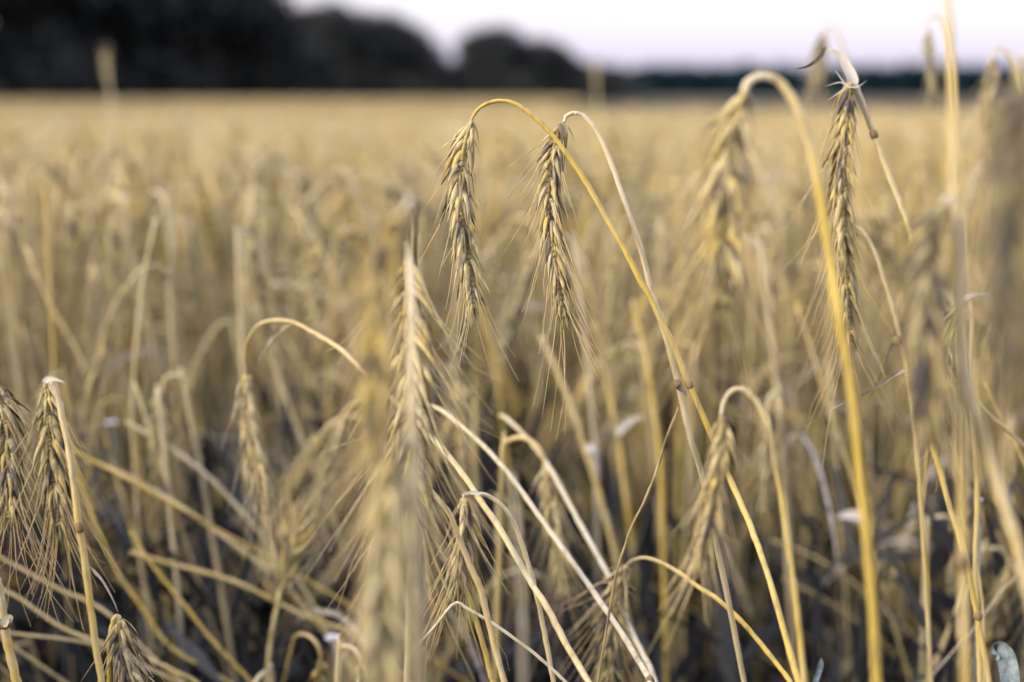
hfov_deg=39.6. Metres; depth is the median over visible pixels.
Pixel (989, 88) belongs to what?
rye stalk
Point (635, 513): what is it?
rye stalk
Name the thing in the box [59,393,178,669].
rye stalk
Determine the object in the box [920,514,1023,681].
rye stalk
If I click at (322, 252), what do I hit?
rye stalk
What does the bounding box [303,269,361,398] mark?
rye stalk
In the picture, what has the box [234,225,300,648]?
rye stalk
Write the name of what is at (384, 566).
rye stalk
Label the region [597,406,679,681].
dark straw
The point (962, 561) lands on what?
rye stalk
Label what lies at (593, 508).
slanting straw
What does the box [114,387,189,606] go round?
rye stalk
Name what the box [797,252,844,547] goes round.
rye stalk
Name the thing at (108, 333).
rye stalk
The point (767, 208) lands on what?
rye stalk
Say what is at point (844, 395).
slanting straw
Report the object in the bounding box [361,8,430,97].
broadleaf tree
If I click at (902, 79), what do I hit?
distant forest
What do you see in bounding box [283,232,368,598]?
rye stalk
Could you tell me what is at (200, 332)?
rye stalk
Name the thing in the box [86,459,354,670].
rye stalk
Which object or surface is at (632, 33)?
sky
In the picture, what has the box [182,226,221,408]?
rye stalk
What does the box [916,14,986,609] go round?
rye stalk
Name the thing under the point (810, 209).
rye stalk
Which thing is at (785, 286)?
rye stalk
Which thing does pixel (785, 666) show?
slanting straw
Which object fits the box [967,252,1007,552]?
rye stalk
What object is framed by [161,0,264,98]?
broadleaf tree
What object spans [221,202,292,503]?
rye stalk
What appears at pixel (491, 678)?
rye stalk
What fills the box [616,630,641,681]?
rye stalk
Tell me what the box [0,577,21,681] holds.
rye stalk
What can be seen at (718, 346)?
rye stalk
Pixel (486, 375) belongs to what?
rye stalk
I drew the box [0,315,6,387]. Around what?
rye stalk
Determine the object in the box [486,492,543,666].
rye stalk
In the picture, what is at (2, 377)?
slanting straw
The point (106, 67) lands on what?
rye stalk
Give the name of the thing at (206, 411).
slanting straw
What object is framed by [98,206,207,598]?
rye stalk
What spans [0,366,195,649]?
rye stalk
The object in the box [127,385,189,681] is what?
rye stalk
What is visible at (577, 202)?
rye stalk
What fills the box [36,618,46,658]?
slanting straw
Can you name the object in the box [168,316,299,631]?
rye stalk
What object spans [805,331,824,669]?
rye stalk
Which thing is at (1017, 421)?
rye stalk
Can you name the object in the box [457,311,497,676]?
rye stalk
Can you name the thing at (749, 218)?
rye stalk
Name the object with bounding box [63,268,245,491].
slanting straw
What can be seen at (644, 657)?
rye stalk
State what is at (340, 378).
rye stalk
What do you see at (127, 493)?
slanting straw
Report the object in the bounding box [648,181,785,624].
rye stalk
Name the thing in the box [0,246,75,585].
rye stalk
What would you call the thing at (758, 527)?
slanting straw
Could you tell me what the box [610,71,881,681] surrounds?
rye stalk
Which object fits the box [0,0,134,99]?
broadleaf tree
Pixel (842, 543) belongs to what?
slanting straw
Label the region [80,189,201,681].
rye stalk
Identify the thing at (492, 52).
broadleaf tree
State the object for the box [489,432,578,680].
rye stalk
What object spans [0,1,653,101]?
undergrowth
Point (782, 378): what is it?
rye stalk
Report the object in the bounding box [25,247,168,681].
rye stalk
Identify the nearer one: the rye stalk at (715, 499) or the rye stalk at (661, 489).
the rye stalk at (715, 499)
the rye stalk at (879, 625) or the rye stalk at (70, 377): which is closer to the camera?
the rye stalk at (879, 625)
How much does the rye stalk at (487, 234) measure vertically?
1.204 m
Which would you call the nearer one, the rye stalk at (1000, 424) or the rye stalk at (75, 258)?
the rye stalk at (1000, 424)
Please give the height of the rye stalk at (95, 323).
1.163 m
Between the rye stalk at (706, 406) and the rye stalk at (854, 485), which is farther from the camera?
the rye stalk at (706, 406)
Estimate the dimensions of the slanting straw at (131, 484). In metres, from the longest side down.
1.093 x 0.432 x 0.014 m
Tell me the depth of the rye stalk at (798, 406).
1.45 m
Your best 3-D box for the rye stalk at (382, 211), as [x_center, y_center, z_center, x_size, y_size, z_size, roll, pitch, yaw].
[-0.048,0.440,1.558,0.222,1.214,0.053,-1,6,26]
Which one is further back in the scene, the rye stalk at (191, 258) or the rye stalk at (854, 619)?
the rye stalk at (191, 258)
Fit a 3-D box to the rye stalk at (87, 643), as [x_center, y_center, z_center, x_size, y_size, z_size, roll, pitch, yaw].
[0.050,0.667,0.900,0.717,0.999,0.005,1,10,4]
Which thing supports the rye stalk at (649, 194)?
on the ground
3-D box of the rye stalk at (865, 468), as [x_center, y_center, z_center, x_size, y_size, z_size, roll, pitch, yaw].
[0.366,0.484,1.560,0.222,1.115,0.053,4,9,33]
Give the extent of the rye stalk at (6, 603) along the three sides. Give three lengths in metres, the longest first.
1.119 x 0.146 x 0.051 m
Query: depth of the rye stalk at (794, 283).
1.71 m
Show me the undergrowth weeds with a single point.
(206, 657)
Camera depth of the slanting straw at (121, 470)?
1.07 m
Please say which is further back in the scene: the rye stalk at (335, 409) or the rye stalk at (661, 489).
the rye stalk at (335, 409)
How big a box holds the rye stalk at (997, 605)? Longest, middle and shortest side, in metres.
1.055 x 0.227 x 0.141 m
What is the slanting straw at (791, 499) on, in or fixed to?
on the ground
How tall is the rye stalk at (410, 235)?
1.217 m
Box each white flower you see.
[104,420,129,626]
[325,634,337,662]
[525,306,537,486]
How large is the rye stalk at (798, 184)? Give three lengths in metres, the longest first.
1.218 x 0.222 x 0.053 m
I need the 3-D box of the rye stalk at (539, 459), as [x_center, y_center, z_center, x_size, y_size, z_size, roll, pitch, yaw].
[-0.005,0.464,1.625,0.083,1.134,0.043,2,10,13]
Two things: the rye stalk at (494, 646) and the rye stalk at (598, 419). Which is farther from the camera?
the rye stalk at (598, 419)
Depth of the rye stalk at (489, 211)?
1.51 m
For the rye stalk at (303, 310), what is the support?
on the ground
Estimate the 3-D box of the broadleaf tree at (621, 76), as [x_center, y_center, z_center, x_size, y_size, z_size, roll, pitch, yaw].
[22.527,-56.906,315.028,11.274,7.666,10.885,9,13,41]
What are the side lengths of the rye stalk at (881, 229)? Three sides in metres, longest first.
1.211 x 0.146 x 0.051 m
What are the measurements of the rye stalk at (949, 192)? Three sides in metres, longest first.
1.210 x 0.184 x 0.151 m
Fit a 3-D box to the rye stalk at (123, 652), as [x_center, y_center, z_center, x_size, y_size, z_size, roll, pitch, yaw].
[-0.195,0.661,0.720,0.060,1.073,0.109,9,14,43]
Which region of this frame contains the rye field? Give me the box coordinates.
[0,97,1023,681]
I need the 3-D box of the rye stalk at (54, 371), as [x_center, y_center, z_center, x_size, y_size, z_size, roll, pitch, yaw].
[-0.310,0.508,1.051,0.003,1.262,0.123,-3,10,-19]
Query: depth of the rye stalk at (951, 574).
1.20 m
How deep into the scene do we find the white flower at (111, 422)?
1.11 m
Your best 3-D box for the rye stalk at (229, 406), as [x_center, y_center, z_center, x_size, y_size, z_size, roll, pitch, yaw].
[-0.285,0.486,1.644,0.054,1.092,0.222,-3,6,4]
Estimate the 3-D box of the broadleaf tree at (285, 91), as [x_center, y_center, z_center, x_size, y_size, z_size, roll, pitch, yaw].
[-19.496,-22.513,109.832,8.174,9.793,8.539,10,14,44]
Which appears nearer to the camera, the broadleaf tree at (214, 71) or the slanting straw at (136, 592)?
the slanting straw at (136, 592)
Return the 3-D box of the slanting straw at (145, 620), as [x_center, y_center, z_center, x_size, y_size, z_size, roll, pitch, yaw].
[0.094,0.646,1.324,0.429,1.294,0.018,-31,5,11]
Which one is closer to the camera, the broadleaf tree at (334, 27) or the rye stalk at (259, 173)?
the rye stalk at (259, 173)
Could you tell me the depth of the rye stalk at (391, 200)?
1.66 m
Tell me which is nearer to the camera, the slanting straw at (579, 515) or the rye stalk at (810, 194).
the slanting straw at (579, 515)
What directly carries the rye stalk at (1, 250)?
on the ground
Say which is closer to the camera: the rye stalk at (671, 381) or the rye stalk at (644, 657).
the rye stalk at (644, 657)
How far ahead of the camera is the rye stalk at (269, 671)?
0.85 m
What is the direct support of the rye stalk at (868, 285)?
on the ground
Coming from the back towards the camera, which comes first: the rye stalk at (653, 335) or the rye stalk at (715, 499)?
the rye stalk at (653, 335)
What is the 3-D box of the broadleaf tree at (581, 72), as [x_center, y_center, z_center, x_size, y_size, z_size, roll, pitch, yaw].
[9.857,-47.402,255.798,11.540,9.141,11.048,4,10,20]
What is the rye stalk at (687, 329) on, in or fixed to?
on the ground
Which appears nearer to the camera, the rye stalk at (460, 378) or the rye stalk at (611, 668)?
the rye stalk at (611, 668)
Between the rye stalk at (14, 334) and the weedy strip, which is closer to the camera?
the rye stalk at (14, 334)
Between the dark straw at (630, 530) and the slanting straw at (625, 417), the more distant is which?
the slanting straw at (625, 417)
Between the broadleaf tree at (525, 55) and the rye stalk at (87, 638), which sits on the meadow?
the broadleaf tree at (525, 55)
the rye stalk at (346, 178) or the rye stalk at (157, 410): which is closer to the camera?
the rye stalk at (157, 410)
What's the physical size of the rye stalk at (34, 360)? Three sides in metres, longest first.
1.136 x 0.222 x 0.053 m
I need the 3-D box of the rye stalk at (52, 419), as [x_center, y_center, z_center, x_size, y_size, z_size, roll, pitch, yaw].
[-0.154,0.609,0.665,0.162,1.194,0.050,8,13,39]
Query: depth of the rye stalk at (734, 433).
1.68 m
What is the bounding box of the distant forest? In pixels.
[268,59,1020,96]
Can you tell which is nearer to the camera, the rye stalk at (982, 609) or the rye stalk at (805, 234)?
the rye stalk at (982, 609)
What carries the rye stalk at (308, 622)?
on the ground
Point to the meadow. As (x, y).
(667, 102)
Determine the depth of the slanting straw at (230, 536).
0.89 m
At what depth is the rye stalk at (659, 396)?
1.14 m
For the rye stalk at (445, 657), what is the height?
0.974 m
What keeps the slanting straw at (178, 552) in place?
on the ground
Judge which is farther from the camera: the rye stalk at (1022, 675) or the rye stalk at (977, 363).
the rye stalk at (977, 363)
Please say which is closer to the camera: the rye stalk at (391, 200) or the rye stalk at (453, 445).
the rye stalk at (453, 445)
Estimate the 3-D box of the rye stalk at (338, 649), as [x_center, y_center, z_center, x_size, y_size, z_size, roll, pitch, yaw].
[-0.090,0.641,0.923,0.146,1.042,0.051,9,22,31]
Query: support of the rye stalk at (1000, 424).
on the ground
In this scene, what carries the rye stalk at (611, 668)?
on the ground
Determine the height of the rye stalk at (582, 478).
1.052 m
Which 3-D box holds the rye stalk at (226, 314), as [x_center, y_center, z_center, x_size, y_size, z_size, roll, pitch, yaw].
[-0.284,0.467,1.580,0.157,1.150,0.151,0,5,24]
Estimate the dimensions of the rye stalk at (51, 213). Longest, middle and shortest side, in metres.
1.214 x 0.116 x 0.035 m
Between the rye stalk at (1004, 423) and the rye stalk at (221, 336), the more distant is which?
the rye stalk at (221, 336)
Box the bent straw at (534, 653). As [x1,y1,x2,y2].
[425,601,566,681]
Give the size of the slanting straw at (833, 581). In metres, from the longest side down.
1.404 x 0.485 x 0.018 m
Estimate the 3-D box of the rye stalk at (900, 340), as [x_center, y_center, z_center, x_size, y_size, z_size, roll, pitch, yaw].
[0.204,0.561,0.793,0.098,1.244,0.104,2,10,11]
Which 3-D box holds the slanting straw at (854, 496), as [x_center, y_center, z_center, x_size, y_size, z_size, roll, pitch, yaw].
[0.655,0.537,1.446,0.485,1.508,0.019,-28,-11,19]
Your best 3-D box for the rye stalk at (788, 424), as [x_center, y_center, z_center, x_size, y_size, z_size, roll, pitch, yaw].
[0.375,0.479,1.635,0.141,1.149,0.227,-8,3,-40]
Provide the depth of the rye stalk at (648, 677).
0.71 m
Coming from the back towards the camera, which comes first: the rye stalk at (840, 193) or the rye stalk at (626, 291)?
the rye stalk at (626, 291)
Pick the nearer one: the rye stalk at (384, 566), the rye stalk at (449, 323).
the rye stalk at (384, 566)
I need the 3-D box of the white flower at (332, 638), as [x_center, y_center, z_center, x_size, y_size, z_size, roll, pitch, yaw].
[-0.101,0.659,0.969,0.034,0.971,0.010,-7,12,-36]
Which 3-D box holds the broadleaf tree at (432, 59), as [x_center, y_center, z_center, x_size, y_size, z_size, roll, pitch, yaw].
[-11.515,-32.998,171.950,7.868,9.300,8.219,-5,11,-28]
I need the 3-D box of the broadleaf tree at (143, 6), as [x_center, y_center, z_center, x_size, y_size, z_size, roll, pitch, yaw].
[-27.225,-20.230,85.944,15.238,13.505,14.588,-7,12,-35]
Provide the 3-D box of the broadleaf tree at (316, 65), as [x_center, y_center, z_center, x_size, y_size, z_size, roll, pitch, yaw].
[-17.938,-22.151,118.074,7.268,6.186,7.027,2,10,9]
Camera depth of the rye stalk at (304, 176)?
1.50 m
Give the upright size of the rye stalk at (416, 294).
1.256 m
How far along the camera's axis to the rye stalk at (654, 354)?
1.05 m
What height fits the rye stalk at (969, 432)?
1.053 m
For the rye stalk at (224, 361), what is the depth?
1.69 m
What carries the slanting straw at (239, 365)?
on the ground
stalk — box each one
[0,171,11,221]
[0,180,19,632]
[0,185,48,637]
[0,190,42,240]
[0,193,25,622]
[0,204,54,667]
[0,210,74,607]
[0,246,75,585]
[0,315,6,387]
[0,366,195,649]
[0,376,120,681]
[0,386,94,630]
[0,530,16,658]
[0,556,184,681]
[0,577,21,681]
[0,630,178,681]
[0,637,41,681]
[2,479,86,681]
[4,319,81,407]
[4,589,197,681]
[5,288,77,664]
[9,385,185,625]
[12,177,43,368]
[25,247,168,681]
[34,172,83,466]
[38,193,179,650]
[40,165,73,681]
[40,186,75,659]
[42,198,173,666]
[45,264,328,673]
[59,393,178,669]
[68,258,123,591]
[73,455,230,681]
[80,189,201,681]
[82,614,163,681]
[84,266,267,625]
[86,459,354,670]
[96,41,116,172]
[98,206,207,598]
[114,160,140,352]
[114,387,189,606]
[117,362,183,583]
[124,365,237,681]
[125,183,204,673]
[125,421,353,674]
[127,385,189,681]
[129,530,251,681]
[130,217,157,667]
[130,550,410,681]
[137,247,233,606]
[142,341,232,444]
[161,212,225,681]
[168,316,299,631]
[172,288,228,551]
[175,193,293,505]
[181,371,447,681]
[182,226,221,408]
[201,182,285,487]
[206,243,296,620]
[207,190,302,599]
[208,298,227,496]
[211,157,234,585]
[219,293,268,472]
[219,414,485,681]
[220,209,370,470]
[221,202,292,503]
[221,318,591,681]
[229,437,364,681]
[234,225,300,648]
[240,271,337,573]
[242,158,276,516]
[243,278,365,628]
[244,579,351,672]
[248,207,325,452]
[248,249,361,626]
[252,161,324,626]
[253,663,274,681]
[254,219,369,495]
[265,169,438,538]
[265,249,433,537]
[268,399,378,662]
[274,436,488,681]
[277,192,494,477]
[280,435,445,681]
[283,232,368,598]
[284,164,320,501]
[288,198,439,681]
[292,354,440,516]
[299,204,361,364]
[300,241,508,681]
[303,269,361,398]
[331,307,342,492]
[332,211,351,409]
[333,160,363,329]
[335,632,367,681]
[336,254,467,539]
[356,184,472,323]
[364,196,532,551]
[398,218,505,315]
[402,239,472,396]
[402,570,562,681]
[403,491,555,681]
[404,183,432,678]
[419,99,800,681]
[425,248,487,554]
[426,384,476,681]
[427,176,459,384]
[428,404,654,681]
[429,490,507,681]
[431,200,530,566]
[431,256,452,397]
[432,254,597,460]
[437,382,500,647]
[448,181,604,529]
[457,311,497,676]
[463,231,602,647]
[463,584,495,681]
[478,300,532,679]
[480,353,656,673]
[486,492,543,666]
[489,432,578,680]
[493,431,607,681]
[494,254,545,613]
[499,414,657,681]
[504,111,746,681]
[509,474,525,681]
[522,373,627,565]
[528,339,674,671]
[533,173,588,596]
[537,204,731,596]
[539,335,640,681]
[554,556,792,681]
[565,177,583,476]
[567,212,755,644]
[570,244,714,673]
[571,272,596,436]
[575,232,702,679]
[577,366,658,494]
[581,292,680,665]
[589,58,602,198]
[589,207,727,681]
[592,321,645,681]
[593,193,710,679]
[594,228,708,681]
[608,236,839,672]
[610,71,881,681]
[611,332,718,668]
[615,340,696,681]
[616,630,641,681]
[628,328,714,613]
[631,300,668,681]
[635,267,726,571]
[641,193,708,622]
[643,213,721,647]
[647,386,807,681]
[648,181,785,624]
[657,269,773,631]
[659,339,719,630]
[660,332,820,567]
[665,174,696,681]
[675,172,803,593]
[693,279,790,643]
[697,185,756,364]
[709,335,773,545]
[710,167,798,658]
[719,189,784,681]
[725,342,918,655]
[727,381,803,679]
[728,269,836,654]
[733,171,884,594]
[734,220,808,588]
[740,282,858,681]
[741,199,913,679]
[746,277,813,592]
[753,246,843,550]
[754,175,834,587]
[758,277,906,676]
[761,259,945,681]
[765,46,991,681]
[771,539,934,660]
[772,164,883,560]
[774,181,852,642]
[774,200,905,632]
[774,280,868,649]
[776,202,832,311]
[783,227,908,681]
[783,578,913,674]
[793,25,873,550]
[795,304,910,680]
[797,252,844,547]
[804,388,957,681]
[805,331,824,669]
[818,271,980,673]
[829,225,933,681]
[833,172,911,675]
[841,600,903,681]
[846,290,969,563]
[853,193,892,600]
[856,549,956,681]
[868,194,1023,596]
[892,340,1023,672]
[896,292,982,681]
[897,179,1001,403]
[899,276,1009,624]
[908,363,1001,602]
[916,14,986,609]
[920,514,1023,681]
[923,445,930,681]
[928,540,1018,681]
[928,575,1017,680]
[929,226,968,542]
[935,60,1023,507]
[944,0,971,681]
[945,187,982,470]
[949,252,981,550]
[960,46,1019,179]
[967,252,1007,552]
[967,298,1023,541]
[967,323,1006,681]
[973,498,982,681]
[975,398,1023,447]
[978,558,985,681]
[979,388,1023,597]
[980,409,1023,567]
[982,410,1023,681]
[985,382,1023,464]
[996,587,1023,664]
[1020,654,1023,681]
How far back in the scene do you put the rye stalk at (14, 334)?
1.23 m
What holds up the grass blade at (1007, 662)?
on the ground
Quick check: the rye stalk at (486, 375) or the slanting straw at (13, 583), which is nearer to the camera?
the slanting straw at (13, 583)
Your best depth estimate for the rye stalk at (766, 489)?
0.98 m
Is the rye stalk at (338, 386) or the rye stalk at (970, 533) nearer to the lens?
the rye stalk at (970, 533)
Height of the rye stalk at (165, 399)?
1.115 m
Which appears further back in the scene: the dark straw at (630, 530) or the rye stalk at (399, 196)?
the rye stalk at (399, 196)
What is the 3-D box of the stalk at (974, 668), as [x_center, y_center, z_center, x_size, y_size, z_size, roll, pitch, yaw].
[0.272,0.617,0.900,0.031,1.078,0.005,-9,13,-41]
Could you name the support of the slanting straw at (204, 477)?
on the ground
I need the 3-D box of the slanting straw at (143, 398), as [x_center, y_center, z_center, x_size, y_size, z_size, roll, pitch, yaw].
[-0.076,0.513,1.495,0.364,1.227,0.016,-14,17,7]
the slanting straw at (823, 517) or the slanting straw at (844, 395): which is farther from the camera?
the slanting straw at (844, 395)
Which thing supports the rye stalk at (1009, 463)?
on the ground
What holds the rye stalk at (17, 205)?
on the ground
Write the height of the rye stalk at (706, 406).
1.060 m
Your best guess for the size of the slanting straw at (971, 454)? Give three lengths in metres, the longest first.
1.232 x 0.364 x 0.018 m
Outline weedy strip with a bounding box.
[542,104,1000,161]
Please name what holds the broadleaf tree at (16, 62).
on the meadow
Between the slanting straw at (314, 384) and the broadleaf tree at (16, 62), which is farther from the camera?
the broadleaf tree at (16, 62)
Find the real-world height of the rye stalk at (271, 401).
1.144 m
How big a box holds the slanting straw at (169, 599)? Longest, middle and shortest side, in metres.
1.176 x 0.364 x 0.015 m
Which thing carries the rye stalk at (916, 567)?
on the ground
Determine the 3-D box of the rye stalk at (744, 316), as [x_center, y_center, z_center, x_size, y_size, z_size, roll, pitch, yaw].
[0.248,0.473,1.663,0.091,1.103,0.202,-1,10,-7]
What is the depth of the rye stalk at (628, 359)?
1.13 m
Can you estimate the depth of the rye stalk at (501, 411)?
1.15 m
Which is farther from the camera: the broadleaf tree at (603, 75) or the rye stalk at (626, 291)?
the broadleaf tree at (603, 75)
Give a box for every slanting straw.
[0,354,38,660]
[0,636,65,681]
[2,571,84,618]
[2,574,102,656]
[10,400,401,678]
[27,264,460,657]
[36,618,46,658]
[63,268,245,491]
[64,443,466,681]
[66,543,226,659]
[68,540,293,661]
[77,332,325,605]
[77,449,286,635]
[82,197,97,594]
[93,586,177,642]
[117,342,146,630]
[120,562,226,643]
[124,381,247,532]
[133,193,181,577]
[133,380,231,681]
[208,284,280,471]
[246,256,356,663]
[275,322,486,681]
[431,318,782,656]
[467,407,778,681]
[489,493,788,671]
[506,284,620,655]
[522,352,906,652]
[577,241,692,681]
[579,307,692,634]
[585,281,661,604]
[631,462,891,620]
[653,326,1018,649]
[660,433,970,599]
[677,624,825,681]
[696,374,958,681]
[779,262,813,606]
[793,365,944,456]
[828,365,851,681]
[859,317,984,471]
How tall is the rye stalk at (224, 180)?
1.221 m
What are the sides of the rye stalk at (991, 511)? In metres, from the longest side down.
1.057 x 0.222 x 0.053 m
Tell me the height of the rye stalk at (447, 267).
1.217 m
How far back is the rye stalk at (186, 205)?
1.66 m
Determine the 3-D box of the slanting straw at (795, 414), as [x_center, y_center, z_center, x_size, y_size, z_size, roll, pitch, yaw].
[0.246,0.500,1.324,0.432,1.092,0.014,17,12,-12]
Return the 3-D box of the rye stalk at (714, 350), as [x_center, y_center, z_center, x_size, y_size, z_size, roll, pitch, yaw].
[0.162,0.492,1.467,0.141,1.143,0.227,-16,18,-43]
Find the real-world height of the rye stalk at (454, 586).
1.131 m
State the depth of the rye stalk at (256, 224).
1.65 m
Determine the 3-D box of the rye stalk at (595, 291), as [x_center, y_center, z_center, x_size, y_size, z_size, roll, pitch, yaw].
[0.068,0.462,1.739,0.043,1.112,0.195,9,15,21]
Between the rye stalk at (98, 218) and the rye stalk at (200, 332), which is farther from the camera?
the rye stalk at (200, 332)
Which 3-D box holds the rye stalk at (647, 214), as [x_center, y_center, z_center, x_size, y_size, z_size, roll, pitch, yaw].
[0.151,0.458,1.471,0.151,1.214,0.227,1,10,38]
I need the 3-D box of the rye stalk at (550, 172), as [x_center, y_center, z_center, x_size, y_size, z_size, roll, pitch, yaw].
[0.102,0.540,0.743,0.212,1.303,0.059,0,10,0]
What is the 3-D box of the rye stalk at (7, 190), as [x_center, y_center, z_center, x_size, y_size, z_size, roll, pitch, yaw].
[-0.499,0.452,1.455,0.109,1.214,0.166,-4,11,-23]
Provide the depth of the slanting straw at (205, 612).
1.16 m
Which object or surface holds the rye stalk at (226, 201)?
on the ground
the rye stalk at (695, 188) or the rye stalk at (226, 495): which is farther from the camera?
the rye stalk at (695, 188)
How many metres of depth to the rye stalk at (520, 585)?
0.41 m
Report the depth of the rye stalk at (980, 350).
1.63 m
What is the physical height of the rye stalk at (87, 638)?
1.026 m
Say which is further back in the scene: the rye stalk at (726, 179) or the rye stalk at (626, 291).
the rye stalk at (626, 291)
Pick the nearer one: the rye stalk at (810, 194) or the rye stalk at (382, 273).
the rye stalk at (382, 273)
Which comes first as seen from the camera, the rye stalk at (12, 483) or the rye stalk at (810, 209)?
the rye stalk at (12, 483)
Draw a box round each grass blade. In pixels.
[813,658,823,681]
[991,641,1019,681]
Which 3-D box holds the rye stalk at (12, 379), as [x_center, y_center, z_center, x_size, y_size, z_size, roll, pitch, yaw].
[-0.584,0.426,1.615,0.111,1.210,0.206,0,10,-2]
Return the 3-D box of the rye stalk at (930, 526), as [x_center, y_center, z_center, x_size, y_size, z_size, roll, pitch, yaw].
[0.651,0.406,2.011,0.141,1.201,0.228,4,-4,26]
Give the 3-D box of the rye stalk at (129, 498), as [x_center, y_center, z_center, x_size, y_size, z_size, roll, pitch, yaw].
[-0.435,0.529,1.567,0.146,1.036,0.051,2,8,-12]
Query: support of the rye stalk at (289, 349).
on the ground
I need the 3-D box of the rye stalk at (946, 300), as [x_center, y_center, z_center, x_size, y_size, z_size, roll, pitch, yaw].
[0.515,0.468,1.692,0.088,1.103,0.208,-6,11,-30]
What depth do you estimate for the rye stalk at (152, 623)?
0.90 m
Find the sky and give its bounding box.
[290,0,1023,95]
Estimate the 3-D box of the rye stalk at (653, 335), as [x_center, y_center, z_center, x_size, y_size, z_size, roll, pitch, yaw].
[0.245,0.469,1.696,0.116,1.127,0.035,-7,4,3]
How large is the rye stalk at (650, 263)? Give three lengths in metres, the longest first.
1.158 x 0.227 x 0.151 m
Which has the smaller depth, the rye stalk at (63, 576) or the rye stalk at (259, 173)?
the rye stalk at (63, 576)
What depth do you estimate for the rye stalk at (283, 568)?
0.88 m
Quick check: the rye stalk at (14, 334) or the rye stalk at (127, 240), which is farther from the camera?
the rye stalk at (127, 240)
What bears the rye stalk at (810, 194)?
on the ground
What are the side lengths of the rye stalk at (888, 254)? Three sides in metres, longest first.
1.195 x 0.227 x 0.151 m
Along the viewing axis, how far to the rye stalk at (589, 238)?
1.32 m
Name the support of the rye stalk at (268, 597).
on the ground
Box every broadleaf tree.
[0,0,87,100]
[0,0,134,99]
[6,0,183,99]
[48,0,198,99]
[96,0,229,98]
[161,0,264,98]
[172,0,304,98]
[216,0,314,98]
[252,37,338,98]
[290,0,381,98]
[329,5,409,98]
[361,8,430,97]
[391,29,448,99]
[413,58,477,98]
[453,24,518,98]
[475,22,539,98]
[511,34,577,98]
[538,53,598,100]
[565,62,614,97]
[602,67,638,98]
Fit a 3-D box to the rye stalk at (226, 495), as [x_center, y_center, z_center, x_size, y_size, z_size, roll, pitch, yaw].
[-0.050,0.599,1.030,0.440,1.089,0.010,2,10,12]
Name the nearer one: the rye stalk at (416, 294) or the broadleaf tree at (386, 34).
the rye stalk at (416, 294)
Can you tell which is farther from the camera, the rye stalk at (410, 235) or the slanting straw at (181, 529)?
the rye stalk at (410, 235)
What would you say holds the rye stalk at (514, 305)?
on the ground
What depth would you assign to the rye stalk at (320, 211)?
1.36 m
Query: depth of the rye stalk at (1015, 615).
0.88 m
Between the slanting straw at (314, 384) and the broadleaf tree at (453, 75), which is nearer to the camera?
the slanting straw at (314, 384)
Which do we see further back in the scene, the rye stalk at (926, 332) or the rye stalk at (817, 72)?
the rye stalk at (817, 72)
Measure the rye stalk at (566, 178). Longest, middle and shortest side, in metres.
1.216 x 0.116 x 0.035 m
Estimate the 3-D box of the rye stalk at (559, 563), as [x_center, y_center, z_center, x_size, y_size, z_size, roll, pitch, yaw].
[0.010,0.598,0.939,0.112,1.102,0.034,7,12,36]
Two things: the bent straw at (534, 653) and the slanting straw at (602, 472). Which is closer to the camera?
the bent straw at (534, 653)
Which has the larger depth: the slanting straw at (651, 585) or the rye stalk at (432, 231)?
the rye stalk at (432, 231)
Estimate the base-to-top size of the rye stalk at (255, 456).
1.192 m
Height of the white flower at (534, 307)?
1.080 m
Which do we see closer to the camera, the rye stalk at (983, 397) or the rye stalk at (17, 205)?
the rye stalk at (983, 397)
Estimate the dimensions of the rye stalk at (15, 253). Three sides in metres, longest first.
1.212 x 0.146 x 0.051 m
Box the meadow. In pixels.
[561,96,1001,107]
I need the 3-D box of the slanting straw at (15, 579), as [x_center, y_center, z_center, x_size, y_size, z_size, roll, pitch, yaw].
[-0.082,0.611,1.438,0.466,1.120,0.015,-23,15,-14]
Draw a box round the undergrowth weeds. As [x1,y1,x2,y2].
[0,187,1023,681]
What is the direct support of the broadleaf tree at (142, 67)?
on the meadow
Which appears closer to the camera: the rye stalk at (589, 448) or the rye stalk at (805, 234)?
the rye stalk at (589, 448)
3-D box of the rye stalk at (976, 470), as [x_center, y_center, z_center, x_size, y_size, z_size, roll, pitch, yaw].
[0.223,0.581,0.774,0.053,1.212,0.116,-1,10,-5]
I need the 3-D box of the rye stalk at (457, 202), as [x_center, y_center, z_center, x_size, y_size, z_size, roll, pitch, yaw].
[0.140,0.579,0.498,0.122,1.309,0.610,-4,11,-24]
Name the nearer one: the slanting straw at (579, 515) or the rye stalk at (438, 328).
the slanting straw at (579, 515)
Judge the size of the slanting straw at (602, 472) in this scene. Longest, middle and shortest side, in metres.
1.323 x 0.466 x 0.017 m
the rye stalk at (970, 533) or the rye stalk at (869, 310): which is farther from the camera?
the rye stalk at (869, 310)
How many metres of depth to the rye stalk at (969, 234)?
1.89 m
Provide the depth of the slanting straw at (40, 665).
0.86 m
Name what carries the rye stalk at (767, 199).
on the ground
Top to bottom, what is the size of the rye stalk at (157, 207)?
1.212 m
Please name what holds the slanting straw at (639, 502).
on the ground
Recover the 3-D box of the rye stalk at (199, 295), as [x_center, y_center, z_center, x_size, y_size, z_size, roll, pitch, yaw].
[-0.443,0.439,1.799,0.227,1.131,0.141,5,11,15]
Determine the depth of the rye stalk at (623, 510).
1.46 m
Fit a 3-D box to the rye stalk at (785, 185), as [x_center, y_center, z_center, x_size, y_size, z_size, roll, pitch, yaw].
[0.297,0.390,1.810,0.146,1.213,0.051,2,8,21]
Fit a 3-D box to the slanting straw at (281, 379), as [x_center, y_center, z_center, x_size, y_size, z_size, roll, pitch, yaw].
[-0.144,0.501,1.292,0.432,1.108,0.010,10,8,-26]
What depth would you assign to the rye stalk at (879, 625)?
1.10 m
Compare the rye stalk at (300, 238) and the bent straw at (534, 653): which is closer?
the bent straw at (534, 653)
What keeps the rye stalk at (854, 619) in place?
on the ground
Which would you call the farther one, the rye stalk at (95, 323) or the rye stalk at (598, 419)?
the rye stalk at (598, 419)

